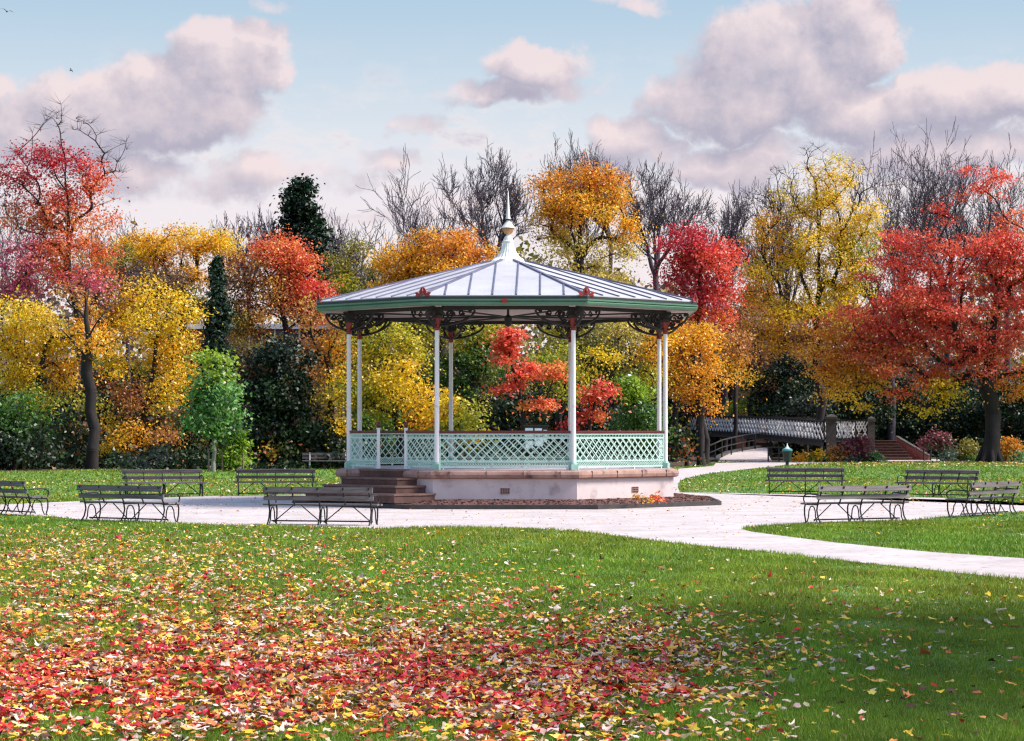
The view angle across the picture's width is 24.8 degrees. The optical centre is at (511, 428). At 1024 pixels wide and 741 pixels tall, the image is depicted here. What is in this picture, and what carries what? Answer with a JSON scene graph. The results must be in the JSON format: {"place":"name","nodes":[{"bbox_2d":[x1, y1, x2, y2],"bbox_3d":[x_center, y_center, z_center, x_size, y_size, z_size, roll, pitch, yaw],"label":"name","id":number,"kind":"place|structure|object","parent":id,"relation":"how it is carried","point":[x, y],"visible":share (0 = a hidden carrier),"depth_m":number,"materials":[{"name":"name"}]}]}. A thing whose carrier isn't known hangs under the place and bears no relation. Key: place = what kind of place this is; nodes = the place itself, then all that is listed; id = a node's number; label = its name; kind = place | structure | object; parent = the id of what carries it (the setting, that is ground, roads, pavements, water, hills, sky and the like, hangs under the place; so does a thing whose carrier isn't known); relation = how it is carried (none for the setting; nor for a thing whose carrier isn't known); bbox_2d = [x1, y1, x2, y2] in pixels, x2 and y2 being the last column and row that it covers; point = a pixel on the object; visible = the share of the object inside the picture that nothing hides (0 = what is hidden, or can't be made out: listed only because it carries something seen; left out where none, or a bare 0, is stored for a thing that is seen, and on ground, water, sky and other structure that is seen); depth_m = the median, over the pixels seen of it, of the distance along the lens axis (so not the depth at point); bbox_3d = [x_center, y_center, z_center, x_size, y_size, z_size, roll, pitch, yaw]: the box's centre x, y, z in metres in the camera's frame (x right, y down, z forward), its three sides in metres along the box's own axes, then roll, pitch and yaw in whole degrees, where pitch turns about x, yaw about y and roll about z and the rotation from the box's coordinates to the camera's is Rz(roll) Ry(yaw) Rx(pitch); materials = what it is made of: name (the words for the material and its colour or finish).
{"place":"outdoors","nodes":[
{"label":"outdoors","id":0,"kind":"place"},
{"bbox_2d":[0,454,939,470],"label":"woodland ground","id":1,"kind":"structure","parent":0,"point":[711,457],"depth_m":148.03,"materials":[{"name":"brown soil"}]},
{"bbox_2d":[0,188,61,413],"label":"bare tree","id":2,"kind":"object","parent":1,"relation":"on","point":[2,253],"visible":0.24,"depth_m":177.19,"materials":[{"name":"grey plant"}]},
{"bbox_2d":[0,378,80,470],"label":"evergreen shrub","id":3,"kind":"object","parent":1,"relation":"on","point":[16,431],"visible":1,"depth_m":120.32,"materials":[{"name":"green plant"}]},
{"bbox_2d":[0,94,137,450],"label":"autumn tree","id":4,"kind":"object","parent":1,"relation":"on","point":[27,263],"visible":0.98,"depth_m":136.65,"materials":[{"name":"red plant"}]},
{"bbox_2d":[0,285,152,458],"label":"autumn tree","id":5,"kind":"object","parent":1,"relation":"on","point":[26,368],"visible":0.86,"depth_m":126.50,"materials":[{"name":"yellow plant"}]},
{"bbox_2d":[44,397,129,466],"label":"shrub","id":6,"kind":"object","parent":1,"relation":"on","point":[74,436],"visible":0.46,"depth_m":131.47,"materials":[{"name":"green plant"}]},
{"bbox_2d":[39,266,137,468],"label":"autumn tree","id":7,"kind":"object","parent":1,"relation":"on","point":[92,453],"visible":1,"depth_m":123.73,"materials":[{"name":"brown plant"}]},
{"bbox_2d":[41,238,145,448],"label":"autumn tree","id":8,"kind":"object","parent":1,"relation":"on","point":[111,313],"visible":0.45,"depth_m":147.92,"materials":[{"name":"red plant"}]},
{"bbox_2d":[42,352,163,446],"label":"shrub","id":9,"kind":"object","parent":1,"relation":"on","point":[103,387],"visible":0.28,"depth_m":138.86,"materials":[{"name":"green plant"}]},
{"bbox_2d":[71,211,153,450],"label":"bare tree","id":10,"kind":"object","parent":1,"relation":"on","point":[127,342],"visible":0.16,"depth_m":175.90,"materials":[{"name":"grey plant"}]},
{"bbox_2d":[69,268,218,467],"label":"autumn tree","id":11,"kind":"object","parent":1,"relation":"on","point":[140,432],"visible":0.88,"depth_m":128.74,"materials":[{"name":"yellow plant"}]},
{"bbox_2d":[104,444,184,469],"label":"shrub","id":12,"kind":"object","parent":1,"relation":"on","point":[157,459],"visible":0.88,"depth_m":122.03,"materials":[{"name":"green plant"}]},
{"bbox_2d":[93,219,249,413],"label":"autumn tree","id":13,"kind":"object","parent":1,"relation":"on","point":[153,248],"visible":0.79,"depth_m":151.04,"materials":[{"name":"yellow plant"}]},
{"bbox_2d":[143,403,218,460],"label":"shrub","id":14,"kind":"object","parent":1,"relation":"on","point":[189,439],"visible":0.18,"depth_m":130.97,"materials":[{"name":"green plant"}]},
{"bbox_2d":[97,240,270,429],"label":"autumn tree","id":15,"kind":"object","parent":1,"relation":"on","point":[231,279],"visible":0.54,"depth_m":145.47,"materials":[{"name":"yellow plant"}]},
{"bbox_2d":[151,358,229,425],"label":"autumn tree","id":16,"kind":"object","parent":1,"relation":"on","point":[183,388],"visible":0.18,"depth_m":139.39,"materials":[{"name":"yellow plant"}]},
{"bbox_2d":[183,255,246,452],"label":"conifer","id":17,"kind":"object","parent":1,"relation":"on","point":[218,323],"visible":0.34,"depth_m":136.68,"materials":[{"name":"green plant"}]},
{"bbox_2d":[136,323,343,428],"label":"autumn tree","id":18,"kind":"object","parent":1,"relation":"on","point":[242,350],"visible":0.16,"depth_m":149.77,"materials":[{"name":"orange plant"}]},
{"bbox_2d":[207,204,278,320],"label":"bare tree","id":19,"kind":"object","parent":1,"relation":"on","point":[262,231],"visible":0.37,"depth_m":182.04,"materials":[{"name":"grey plant"}]},
{"bbox_2d":[160,324,337,451],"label":"pavilion building","id":20,"kind":"structure","parent":1,"relation":"on","point":[278,329],"depth_m":168.10,"materials":[{"name":"red brick"}]},
{"bbox_2d":[227,224,343,394],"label":"autumn tree","id":21,"kind":"object","parent":1,"relation":"on","point":[280,256],"visible":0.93,"depth_m":145.43,"materials":[{"name":"red plant"}]},
{"bbox_2d":[262,173,349,323],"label":"conifer","id":22,"kind":"object","parent":1,"relation":"on","point":[299,210],"visible":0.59,"depth_m":169.47,"materials":[{"name":"green plant"}]},
{"bbox_2d":[269,285,383,459],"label":"autumn tree","id":23,"kind":"object","parent":1,"relation":"on","point":[326,396],"visible":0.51,"depth_m":130.40,"materials":[{"name":"yellow plant"}]},
{"bbox_2d":[296,408,382,456],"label":"shrub","id":24,"kind":"object","parent":1,"relation":"on","point":[336,442],"visible":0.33,"depth_m":130.47,"materials":[{"name":"green plant"}]},
{"bbox_2d":[303,231,390,440],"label":"autumn tree","id":25,"kind":"object","parent":1,"relation":"on","point":[347,277],"visible":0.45,"depth_m":164.72,"materials":[{"name":"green plant"}]},
{"bbox_2d":[304,203,392,421],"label":"bare tree","id":26,"kind":"object","parent":1,"relation":"on","point":[337,250],"visible":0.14,"depth_m":176.63,"materials":[{"name":"grey plant"}]},
{"bbox_2d":[334,398,425,454],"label":"shrub","id":27,"kind":"object","parent":1,"relation":"on","point":[375,429],"visible":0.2,"depth_m":133.34,"materials":[{"name":"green plant"}]},
{"bbox_2d":[315,321,466,430],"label":"autumn tree","id":28,"kind":"object","parent":1,"relation":"on","point":[431,342],"visible":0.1,"depth_m":149.67,"materials":[{"name":"yellow plant"}]},
{"bbox_2d":[345,213,502,399],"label":"autumn tree","id":29,"kind":"object","parent":1,"relation":"on","point":[413,265],"visible":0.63,"depth_m":148.93,"materials":[{"name":"orange plant"}]},
{"bbox_2d":[356,146,502,445],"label":"bare tree","id":30,"kind":"object","parent":1,"relation":"on","point":[398,225],"visible":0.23,"depth_m":164.78,"materials":[{"name":"grey plant"}]},
{"bbox_2d":[404,324,536,420],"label":"autumn tree","id":31,"kind":"object","parent":1,"relation":"on","point":[469,352],"visible":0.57,"depth_m":141.78,"materials":[{"name":"green plant"}]},
{"bbox_2d":[430,141,548,435],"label":"bare tree","id":32,"kind":"object","parent":1,"relation":"on","point":[513,205],"visible":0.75,"depth_m":171.97,"materials":[{"name":"grey plant"}]},
{"bbox_2d":[465,379,555,446],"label":"shrub","id":33,"kind":"object","parent":1,"relation":"on","point":[508,406],"visible":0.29,"depth_m":138.75,"materials":[{"name":"green plant"}]},
{"bbox_2d":[0,221,1023,454],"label":"wood","id":34,"kind":"object","parent":1,"relation":"on","point":[681,414],"visible":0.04,"depth_m":193.44,"materials":[{"name":"orange plant"}]},
{"bbox_2d":[0,430,1023,470],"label":"undergrowth","id":35,"kind":"object","parent":1,"relation":"on","point":[197,459],"visible":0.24,"depth_m":124.62,"materials":[{"name":"green plant"}]},
{"bbox_2d":[494,387,581,456],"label":"shrub","id":36,"kind":"object","parent":1,"relation":"on","point":[554,414],"visible":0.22,"depth_m":132.72,"materials":[{"name":"green plant"}]},
{"bbox_2d":[530,129,604,397],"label":"bare tree","id":37,"kind":"object","parent":1,"relation":"on","point":[595,231],"visible":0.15,"depth_m":185.76,"materials":[{"name":"grey plant"}]},
{"bbox_2d":[511,145,673,439],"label":"autumn tree","id":38,"kind":"object","parent":1,"relation":"on","point":[584,201],"visible":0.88,"depth_m":153.71,"materials":[{"name":"orange plant"}]},
{"bbox_2d":[573,140,623,430],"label":"bare tree","id":39,"kind":"object","parent":1,"relation":"on","point":[601,225],"visible":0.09,"depth_m":183.83,"materials":[{"name":"grey plant"}]},
{"bbox_2d":[549,389,650,455],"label":"shrub","id":40,"kind":"object","parent":1,"relation":"on","point":[596,427],"visible":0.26,"depth_m":131.21,"materials":[{"name":"green plant"}]},
{"bbox_2d":[516,322,700,443],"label":"autumn tree","id":41,"kind":"object","parent":1,"relation":"on","point":[629,332],"visible":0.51,"depth_m":133.40,"materials":[{"name":"yellow plant"}]},
{"bbox_2d":[610,152,718,447],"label":"bare tree","id":42,"kind":"object","parent":1,"relation":"on","point":[658,220],"visible":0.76,"depth_m":171.72,"materials":[{"name":"grey plant"}]},
{"bbox_2d":[651,411,710,465],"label":"shrub","id":43,"kind":"object","parent":1,"relation":"on","point":[682,447],"visible":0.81,"depth_m":133.58,"materials":[{"name":"green plant"}]},
{"bbox_2d":[617,314,777,461],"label":"autumn tree","id":44,"kind":"object","parent":1,"relation":"on","point":[734,359],"visible":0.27,"depth_m":151.58,"materials":[{"name":"yellow plant"}]},
{"bbox_2d":[640,312,766,465],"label":"autumn tree","id":45,"kind":"object","parent":1,"relation":"on","point":[697,389],"visible":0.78,"depth_m":135.82,"materials":[{"name":"orange plant"}]},
{"bbox_2d":[639,203,778,463],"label":"autumn tree","id":46,"kind":"object","parent":1,"relation":"on","point":[697,259],"visible":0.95,"depth_m":142.49,"materials":[{"name":"red plant"}]},
{"bbox_2d":[666,184,762,451],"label":"bare tree","id":47,"kind":"object","parent":1,"relation":"on","point":[724,226],"visible":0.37,"depth_m":185.63,"materials":[{"name":"grey plant"}]},
{"bbox_2d":[704,391,759,446],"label":"shrub","id":48,"kind":"object","parent":1,"relation":"on","point":[741,412],"visible":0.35,"depth_m":183.33,"materials":[{"name":"green plant"}]},
{"bbox_2d":[707,281,773,448],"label":"autumn tree","id":49,"kind":"object","parent":1,"relation":"on","point":[735,411],"visible":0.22,"depth_m":169.76,"materials":[{"name":"orange plant"}]},
{"bbox_2d":[708,315,812,445],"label":"autumn tree","id":50,"kind":"object","parent":1,"relation":"on","point":[760,360],"visible":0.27,"depth_m":181.52,"materials":[{"name":"orange plant"}]},
{"bbox_2d":[729,286,808,454],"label":"autumn tree","id":51,"kind":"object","parent":1,"relation":"on","point":[739,440],"depth_m":186.00,"materials":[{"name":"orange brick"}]},
{"bbox_2d":[687,415,855,457],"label":"footbridge","id":52,"kind":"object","parent":1,"relation":"on","point":[805,436],"visible":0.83,"depth_m":168.68,"materials":[{"name":"white paint"}]},
{"bbox_2d":[716,161,829,444],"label":"bare tree","id":53,"kind":"object","parent":1,"relation":"on","point":[775,241],"visible":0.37,"depth_m":179.46,"materials":[{"name":"grey plant"}]},
{"bbox_2d":[738,352,856,449],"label":"evergreen shrub","id":54,"kind":"object","parent":1,"relation":"on","point":[774,401],"visible":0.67,"depth_m":176.79,"materials":[{"name":"green plant"}]},
{"bbox_2d":[725,141,903,452],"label":"autumn tree","id":55,"kind":"object","parent":1,"relation":"on","point":[803,313],"visible":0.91,"depth_m":162.43,"materials":[{"name":"yellow plant"}]},
{"bbox_2d":[780,387,855,451],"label":"shrub","id":56,"kind":"object","parent":1,"relation":"on","point":[806,408],"visible":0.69,"depth_m":170.20,"materials":[{"name":"green plant"}]},
{"bbox_2d":[815,380,904,438],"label":"evergreen shrub","id":57,"kind":"object","parent":1,"relation":"on","point":[881,412],"visible":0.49,"depth_m":175.26,"materials":[{"name":"green plant"}]},
{"bbox_2d":[787,132,982,439],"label":"bare tree","id":58,"kind":"object","parent":1,"relation":"on","point":[887,223],"visible":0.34,"depth_m":177.16,"materials":[{"name":"grey plant"}]},
{"bbox_2d":[862,374,950,444],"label":"evergreen shrub","id":59,"kind":"object","parent":1,"relation":"on","point":[901,431],"visible":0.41,"depth_m":179.53,"materials":[{"name":"green plant"}]},
{"bbox_2d":[877,118,1004,450],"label":"bare tree","id":60,"kind":"object","parent":1,"relation":"on","point":[924,182],"visible":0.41,"depth_m":180.94,"materials":[{"name":"grey plant"}]},
{"bbox_2d":[903,372,1002,454],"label":"evergreen shrub","id":61,"kind":"object","parent":1,"relation":"on","point":[956,427],"visible":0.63,"depth_m":177.54,"materials":[{"name":"green plant"}]},
{"bbox_2d":[919,133,1023,436],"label":"bare tree","id":62,"kind":"object","parent":1,"relation":"on","point":[979,219],"visible":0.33,"depth_m":177.79,"materials":[{"name":"grey plant"}]},
{"bbox_2d":[965,379,1023,448],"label":"evergreen shrub","id":63,"kind":"object","parent":1,"relation":"on","point":[1015,419],"visible":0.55,"depth_m":174.71,"materials":[{"name":"green plant"}]},
{"bbox_2d":[0,459,1023,578],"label":"path","id":64,"kind":"structure","parent":0,"point":[696,526],"depth_m":56.83,"materials":[{"name":"grey concrete"}]},
{"bbox_2d":[0,481,49,515],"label":"park bench","id":65,"kind":"object","parent":64,"relation":"on","point":[14,483],"visible":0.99,"depth_m":57.61,"materials":[{"name":"grey wood"}]},
{"bbox_2d":[234,469,316,495],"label":"park bench","id":66,"kind":"object","parent":64,"relation":"on","point":[275,476],"visible":0.84,"depth_m":74.75,"materials":[{"name":"grey wood"}]},
{"bbox_2d":[263,487,382,525],"bbox_3d":[-4.224,1.714,51.870,2.660,0.859,0.762,0,0,13],"label":"park bench","id":67,"kind":"object","parent":64,"relation":"on","point":[318,490],"visible":1,"depth_m":51.66,"materials":[{"name":"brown wood"}]},
{"bbox_2d":[292,493,721,508],"bbox_3d":[-0.113,2.014,67.900,12.127,0.252,12.127,0,0,0],"label":"flower bed","id":68,"kind":"object","parent":64,"relation":"on","point":[679,500],"visible":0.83,"depth_m":62.72,"materials":[{"name":"brown soil"}]},
{"bbox_2d":[306,192,697,502],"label":"bandstand","id":69,"kind":"structure","parent":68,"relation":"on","point":[508,286],"depth_m":64.42,"materials":[{"name":"white metal"}]},
{"bbox_2d":[824,414,837,457],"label":"stone pier","id":70,"kind":"structure","parent":64,"relation":"on","point":[830,429],"depth_m":155.19,"materials":[{"name":"grey stone"}]},
{"bbox_2d":[817,443,853,461],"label":"bedding plant","id":71,"kind":"object","parent":64,"relation":"on","point":[836,451],"visible":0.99,"depth_m":150.57,"materials":[{"name":"brown plant"}]},
{"bbox_2d":[836,420,867,458],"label":"lattice fence","id":72,"kind":"object","parent":64,"relation":"on","point":[840,439],"visible":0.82,"depth_m":156.96,"materials":[{"name":"grey metal"}]},
{"bbox_2d":[833,432,882,459],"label":"bedding plant","id":73,"kind":"object","parent":64,"relation":"on","point":[859,442],"visible":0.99,"depth_m":150.61,"materials":[{"name":"purple plant"}]},
{"bbox_2d":[875,436,929,459],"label":"garden steps","id":74,"kind":"structure","parent":64,"relation":"on","point":[898,448],"depth_m":161.04,"materials":[{"name":"brick"}]},
{"bbox_2d":[914,424,959,459],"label":"bedding plant","id":75,"kind":"object","parent":64,"relation":"on","point":[944,439],"visible":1,"depth_m":154.86,"materials":[{"name":"red plant"}]},
{"bbox_2d":[936,445,963,460],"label":"bedding plant","id":76,"kind":"object","parent":64,"relation":"on","point":[946,455],"visible":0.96,"depth_m":154.43,"materials":[{"name":"green plant"}]},
{"bbox_2d":[953,436,980,460],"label":"bedding plant","id":77,"kind":"object","parent":64,"relation":"on","point":[972,446],"visible":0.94,"depth_m":154.88,"materials":[{"name":"yellow plant"}]},
{"bbox_2d":[1000,435,1023,457],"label":"bedding plant","id":78,"kind":"object","parent":64,"relation":"on","point":[1012,444],"visible":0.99,"depth_m":154.73,"materials":[{"name":"orange plant"}]},
{"bbox_2d":[0,439,1023,740],"bbox_3d":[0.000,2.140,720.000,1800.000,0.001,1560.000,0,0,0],"label":"lawn ground","id":79,"kind":"structure","parent":0,"point":[888,475],"depth_m":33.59,"materials":[{"name":"plant"}]},
{"bbox_2d":[76,485,182,523],"bbox_3d":[-8.773,1.714,53.374,2.660,0.859,0.762,0,0,32],"label":"park bench","id":80,"kind":"object","parent":79,"relation":"on","point":[100,488],"visible":0.99,"depth_m":53.16,"materials":[{"name":"grey wood"}]},
{"bbox_2d":[121,469,206,496],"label":"park bench","id":81,"kind":"object","parent":79,"relation":"on","point":[174,471],"visible":0.81,"depth_m":73.70,"materials":[{"name":"grey wood"}]},
{"bbox_2d":[161,345,258,471],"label":"young tree","id":82,"kind":"object","parent":79,"relation":"on","point":[217,413],"visible":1,"depth_m":116.67,"materials":[{"name":"green plant"}]},
{"bbox_2d":[210,423,263,470],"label":"shrub","id":83,"kind":"object","parent":79,"relation":"on","point":[232,456],"visible":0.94,"depth_m":117.67,"materials":[{"name":"green plant"}]},
{"bbox_2d":[225,329,343,467],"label":"evergreen shrub","id":84,"kind":"object","parent":79,"relation":"on","point":[277,431],"visible":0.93,"depth_m":125.33,"materials":[{"name":"green plant"}]},
{"bbox_2d":[316,321,483,456],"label":"autumn tree","id":85,"kind":"object","parent":79,"relation":"on","point":[387,380],"visible":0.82,"depth_m":125.48,"materials":[{"name":"yellow plant"}]},
{"bbox_2d":[398,386,513,452],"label":"shrub","id":86,"kind":"object","parent":79,"relation":"on","point":[462,419],"visible":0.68,"depth_m":122.76,"materials":[{"name":"yellow plant"}]},
{"bbox_2d":[0,460,1023,740],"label":"fallen leaves","id":87,"kind":"object","parent":79,"relation":"on","point":[250,668],"visible":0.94,"depth_m":20.86,"materials":[{"name":"multicoloured plant"}]},
{"bbox_2d":[471,326,583,464],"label":"autumn tree","id":88,"kind":"object","parent":79,"relation":"on","point":[506,349],"visible":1,"depth_m":120.51,"materials":[{"name":"red plant"}]},
{"bbox_2d":[523,425,548,464],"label":"notice board","id":89,"kind":"object","parent":79,"relation":"on","point":[535,428],"visible":0.6,"depth_m":95.97,"materials":[{"name":"metal"}]},
{"bbox_2d":[510,332,637,454],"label":"autumn tree","id":90,"kind":"object","parent":79,"relation":"on","point":[564,391],"visible":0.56,"depth_m":128.91,"materials":[{"name":"plant"}]},
{"bbox_2d":[555,373,635,464],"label":"autumn tree","id":91,"kind":"object","parent":79,"relation":"on","point":[594,397],"visible":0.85,"depth_m":122.96,"materials":[{"name":"red plant"}]},
{"bbox_2d":[598,363,705,460],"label":"shrub","id":92,"kind":"object","parent":79,"relation":"on","point":[637,392],"visible":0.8,"depth_m":125.29,"materials":[{"name":"green plant"}]},
{"bbox_2d":[765,468,846,493],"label":"park bench","id":93,"kind":"object","parent":79,"relation":"on","point":[805,470],"visible":0.88,"depth_m":76.75,"materials":[{"name":"grey wood"}]},
{"bbox_2d":[800,485,911,522],"bbox_3d":[7.861,1.714,53.172,2.660,0.859,0.762,0,0,-27],"label":"park bench","id":94,"kind":"object","parent":79,"relation":"on","point":[885,488],"visible":0.95,"depth_m":52.97,"materials":[{"name":"black metal"}]},
{"bbox_2d":[785,151,1023,461],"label":"red tree","id":95,"kind":"object","parent":79,"relation":"on","point":[986,351],"visible":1,"depth_m":149.45,"materials":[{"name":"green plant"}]},
{"bbox_2d":[895,469,979,496],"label":"park bench","id":96,"kind":"object","parent":79,"relation":"on","point":[941,472],"visible":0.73,"depth_m":73.08,"materials":[{"name":"grey wood"}]},
{"bbox_2d":[945,481,1021,517],"bbox_3d":[11.540,1.714,56.980,0.762,0.859,2.660,0,0,40],"label":"park bench","id":97,"kind":"object","parent":79,"relation":"on","point":[1003,490],"visible":0.99,"depth_m":56.80,"materials":[{"name":"grey wood"}]},
{"bbox_2d":[0,0,1023,426],"label":"sky","id":98,"kind":"structure","parent":0,"point":[218,103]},
{"bbox_2d":[719,447,771,461],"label":"ramp path","id":99,"kind":"structure","parent":0,"point":[756,454],"depth_m":157.11,"materials":[{"name":"grey concrete"}]},
{"bbox_2d":[714,445,762,461],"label":"ramp kerb","id":100,"kind":"structure","parent":99,"relation":"on","point":[718,457],"depth_m":161.06,"materials":[{"name":"grey concrete"}]},
{"bbox_2d":[710,432,767,457],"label":"ramp railing","id":101,"kind":"object","parent":100,"relation":"on","point":[731,444],"visible":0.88,"depth_m":159.19,"materials":[{"name":"metal"}]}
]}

